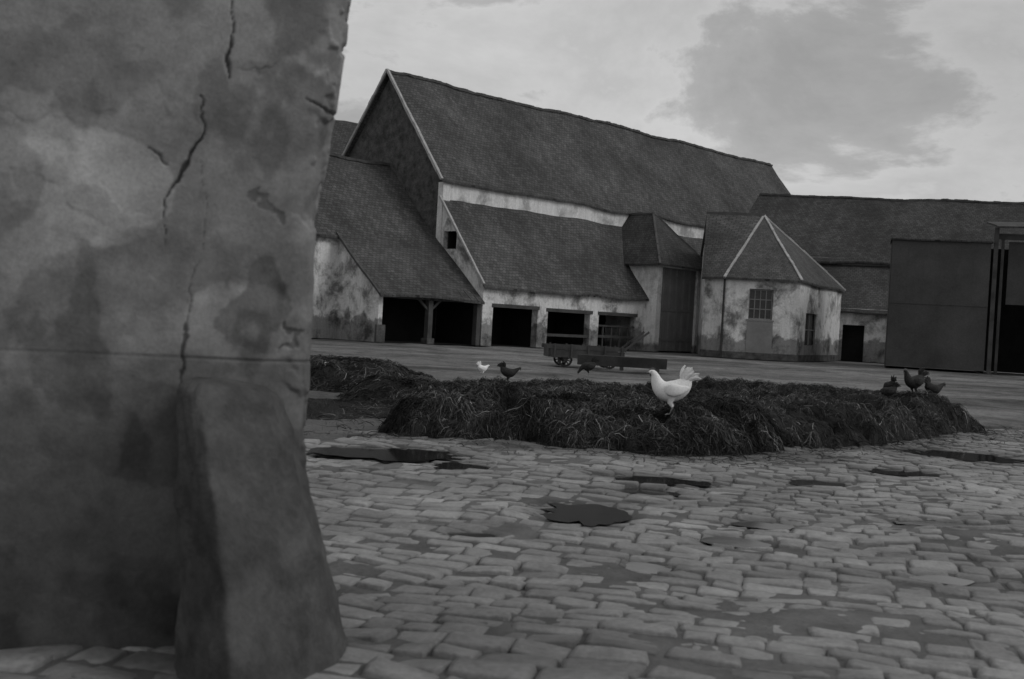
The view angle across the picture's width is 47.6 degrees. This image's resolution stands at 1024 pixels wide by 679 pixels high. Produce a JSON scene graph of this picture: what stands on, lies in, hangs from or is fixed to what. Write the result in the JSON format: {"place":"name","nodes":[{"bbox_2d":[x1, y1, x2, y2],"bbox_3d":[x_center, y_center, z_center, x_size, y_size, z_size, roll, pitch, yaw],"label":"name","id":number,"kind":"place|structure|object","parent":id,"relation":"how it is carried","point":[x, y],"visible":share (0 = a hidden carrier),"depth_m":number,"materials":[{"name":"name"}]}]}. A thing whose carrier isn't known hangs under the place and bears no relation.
{"place":"outdoors","nodes":[
{"label":"outdoors","id":0,"kind":"place"},
{"bbox_2d":[303,390,387,440],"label":"mud bank","id":1,"kind":"structure","parent":0,"point":[319,431],"depth_m":15.13,"materials":[{"name":"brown soil"}]},
{"bbox_2d":[306,395,392,419],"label":"pond","id":2,"kind":"structure","parent":0,"point":[317,404],"depth_m":18.25,"materials":[{"name":"grey liquid"}]},
{"bbox_2d":[0,429,1023,678],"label":"cobblestone paving","id":3,"kind":"structure","parent":0,"point":[826,587],"depth_m":7.43,"materials":[{"name":"stone"}]},
{"bbox_2d":[309,446,467,461],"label":"puddle","id":4,"kind":"object","parent":3,"relation":"on","point":[401,454],"visible":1,"depth_m":12.38,"materials":[{"name":"black liquid"}]},
{"bbox_2d":[434,461,490,469],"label":"puddle","id":5,"kind":"object","parent":3,"relation":"on","point":[451,465],"visible":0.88,"depth_m":11.78,"materials":[{"name":"black liquid"}]},
{"bbox_2d":[447,532,494,536],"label":"puddle","id":6,"kind":"object","parent":3,"relation":"on","point":[472,534],"visible":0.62,"depth_m":8.25,"materials":[{"name":"black liquid"}]},
{"bbox_2d":[540,502,631,526],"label":"puddle","id":7,"kind":"object","parent":3,"relation":"on","point":[592,515],"visible":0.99,"depth_m":9.36,"materials":[{"name":"black liquid"}]},
{"bbox_2d":[625,562,671,573],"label":"puddle","id":8,"kind":"object","parent":3,"relation":"on","point":[645,567],"visible":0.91,"depth_m":7.51,"materials":[{"name":"black liquid"}]},
{"bbox_2d":[617,488,680,495],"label":"puddle","id":9,"kind":"object","parent":3,"relation":"on","point":[642,491],"visible":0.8,"depth_m":10.84,"materials":[{"name":"black liquid"}]},
{"bbox_2d":[303,399,1023,467],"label":"scattered straw","id":10,"kind":"object","parent":3,"relation":"on","point":[460,444],"visible":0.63,"depth_m":14.69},
{"bbox_2d":[615,475,711,485],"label":"puddle","id":11,"kind":"object","parent":3,"relation":"on","point":[657,480],"visible":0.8,"depth_m":11.65,"materials":[{"name":"black liquid"}]},
{"bbox_2d":[376,375,984,456],"bbox_3d":[3.325,1.087,18.958,11.560,0.835,11.680,3,1,0],"label":"dung heap","id":12,"kind":"object","parent":3,"relation":"on","point":[722,417],"visible":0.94,"depth_m":15.10,"materials":[{"name":"plant"}]},
{"bbox_2d":[497,361,520,379],"bbox_3d":[-0.066,0.787,28.025,0.644,0.534,0.240,3,1,-15],"label":"dark hen","id":13,"kind":"object","parent":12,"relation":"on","point":[508,373],"visible":0.88,"depth_m":27.95,"materials":[{"name":"black"}]},
{"bbox_2d":[647,365,700,414],"bbox_3d":[2.023,0.630,14.610,0.688,0.642,0.288,3,1,12],"label":"white hen","id":14,"kind":"object","parent":12,"relation":"on","point":[669,392],"visible":0.99,"depth_m":14.54,"materials":[{"name":"white"}]},
{"bbox_2d":[877,381,900,397],"bbox_3d":[6.459,0.891,19.912,0.426,0.363,0.168,3,1,10],"label":"dark hen","id":15,"kind":"object","parent":12,"relation":"on","point":[888,391],"visible":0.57,"depth_m":19.87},
{"bbox_2d":[883,375,896,387],"bbox_3d":[6.966,0.852,21.416,0.200,0.429,0.449,3,1,11],"label":"dark hen","id":16,"kind":"object","parent":12,"relation":"on","point":[889,383],"visible":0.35,"depth_m":21.30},
{"bbox_2d":[902,367,928,390],"bbox_3d":[7.119,0.740,20.509,0.565,0.528,0.240,3,1,-20],"label":"dark hen","id":17,"kind":"object","parent":12,"relation":"on","point":[914,382],"visible":0.89,"depth_m":20.43,"materials":[{"name":"black"}]},
{"bbox_2d":[924,376,946,393],"bbox_3d":[7.535,0.876,20.719,0.550,0.451,0.204,3,1,-20],"label":"dark hen","id":18,"kind":"object","parent":12,"relation":"on","point":[930,386],"visible":0.91,"depth_m":20.64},
{"bbox_2d":[700,537,771,547],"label":"puddle","id":19,"kind":"object","parent":3,"relation":"on","point":[739,542],"visible":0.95,"depth_m":8.54,"materials":[{"name":"black liquid"}]},
{"bbox_2d":[731,521,795,529],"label":"puddle","id":20,"kind":"object","parent":3,"relation":"on","point":[765,525],"visible":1,"depth_m":9.30,"materials":[{"name":"black liquid"}]},
{"bbox_2d":[789,479,846,486],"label":"puddle","id":21,"kind":"object","parent":3,"relation":"on","point":[813,482],"visible":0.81,"depth_m":12.23,"materials":[{"name":"black liquid"}]},
{"bbox_2d":[864,468,939,476],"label":"puddle","id":22,"kind":"object","parent":3,"relation":"on","point":[902,472],"visible":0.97,"depth_m":13.44,"materials":[{"name":"black liquid"}]},
{"bbox_2d":[894,521,968,526],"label":"puddle","id":23,"kind":"object","parent":3,"relation":"on","point":[936,523],"visible":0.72,"depth_m":9.65,"materials":[{"name":"black liquid"}]},
{"bbox_2d":[909,575,973,585],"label":"puddle","id":24,"kind":"object","parent":3,"relation":"on","point":[943,579],"visible":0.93,"depth_m":7.62,"materials":[{"name":"liquid"}]},
{"bbox_2d":[900,449,1023,463],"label":"puddle","id":25,"kind":"object","parent":3,"relation":"on","point":[974,457],"visible":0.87,"depth_m":16.02,"materials":[{"name":"black liquid"}]},
{"bbox_2d":[342,68,789,352],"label":"tithe barn","id":26,"kind":"structure","parent":0,"point":[546,225],"depth_m":72.27,"materials":[{"name":"stone"}]},
{"bbox_2d":[658,268,695,351],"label":"cart door","id":27,"kind":"structure","parent":26,"relation":"in","point":[678,286],"depth_m":74.71,"materials":[{"name":"grey wood"}]},
{"bbox_2d":[310,338,1023,590],"bbox_3d":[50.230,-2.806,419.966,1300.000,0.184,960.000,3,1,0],"label":"ground","id":28,"kind":"structure","parent":0,"point":[992,400],"depth_m":43.51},
{"bbox_2d":[0,0,350,649],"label":"gate pier","id":29,"kind":"structure","parent":28,"relation":"on","point":[163,165],"depth_m":4.94,"materials":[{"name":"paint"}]},
{"bbox_2d":[173,377,347,678],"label":"guard stone","id":30,"kind":"object","parent":28,"relation":"on","point":[258,598],"visible":0.98,"depth_m":4.66,"materials":[{"name":"grey stone"}]},
{"bbox_2d":[330,120,357,154],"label":"barn","id":31,"kind":"structure","parent":28,"relation":"on","point":[342,132],"depth_m":86.44,"materials":[{"name":"stone"}]},
{"bbox_2d":[309,354,437,406],"bbox_3d":[-3.159,0.690,22.498,4.966,0.754,6.960,3,1,0],"label":"straw pile","id":32,"kind":"object","parent":28,"relation":"on","point":[351,379],"visible":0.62,"depth_m":21.51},
{"bbox_2d":[311,152,484,345],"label":"cart shed","id":33,"kind":"structure","parent":28,"relation":"on","point":[387,268],"depth_m":62.50,"materials":[{"name":"tile"}]},
{"bbox_2d":[477,361,489,373],"bbox_3d":[-0.772,0.769,31.036,0.470,0.390,0.180,2,1,-40],"label":"white hen","id":34,"kind":"object","parent":28,"relation":"on","point":[481,368],"visible":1,"depth_m":30.95,"materials":[{"name":"white"}]},
{"bbox_2d":[577,357,598,375],"bbox_3d":[2.250,0.789,34.215,0.655,0.576,0.264,3,1,-5],"label":"dark hen","id":35,"kind":"object","parent":28,"relation":"on","point":[589,366],"visible":1,"depth_m":34.16,"materials":[{"name":"black"}]},
{"bbox_2d":[542,331,649,368],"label":"farm cart","id":36,"kind":"object","parent":28,"relation":"on","point":[563,353],"visible":0.72,"depth_m":40.96,"materials":[{"name":"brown wood"}]},
{"bbox_2d":[577,354,666,372],"bbox_3d":[3.711,0.813,39.216,3.000,0.460,0.680,3,1,4],"label":"feeding trough","id":37,"kind":"object","parent":28,"relation":"on","point":[621,362],"visible":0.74,"depth_m":38.94,"materials":[{"name":"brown wood"}]},
{"bbox_2d":[696,212,845,361],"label":"polygonal outhouse","id":38,"kind":"structure","parent":28,"relation":"on","point":[770,289],"depth_m":67.94,"materials":[{"name":"paint"}]},
{"bbox_2d":[745,321,772,353],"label":"blocked doorway","id":39,"kind":"structure","parent":38,"relation":"in","point":[758,334],"depth_m":66.75,"materials":[{"name":"grey paint"}]},
{"bbox_2d":[746,289,815,344],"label":"window frames","id":40,"kind":"structure","parent":38,"relation":"in","point":[749,319],"depth_m":66.88,"materials":[{"name":"grey wood"}]},
{"bbox_2d":[749,289,813,344],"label":"window glass","id":41,"kind":"structure","parent":38,"relation":"in","point":[752,292],"depth_m":66.96,"materials":[{"name":"black glass"}]},
{"bbox_2d":[748,193,1023,362],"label":"long stable range","id":42,"kind":"structure","parent":28,"relation":"on","point":[844,241],"depth_m":82.76,"materials":[{"name":"tile"}]},
{"bbox_2d":[884,222,1023,373],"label":"sheeted hay shed","id":43,"kind":"structure","parent":28,"relation":"on","point":[956,304],"depth_m":63.46,"materials":[{"name":"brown metal"}]},
{"bbox_2d":[334,0,1023,201],"label":"sky","id":44,"kind":"structure","parent":0,"point":[887,99],"materials":[{"name":"grey"}]}
]}

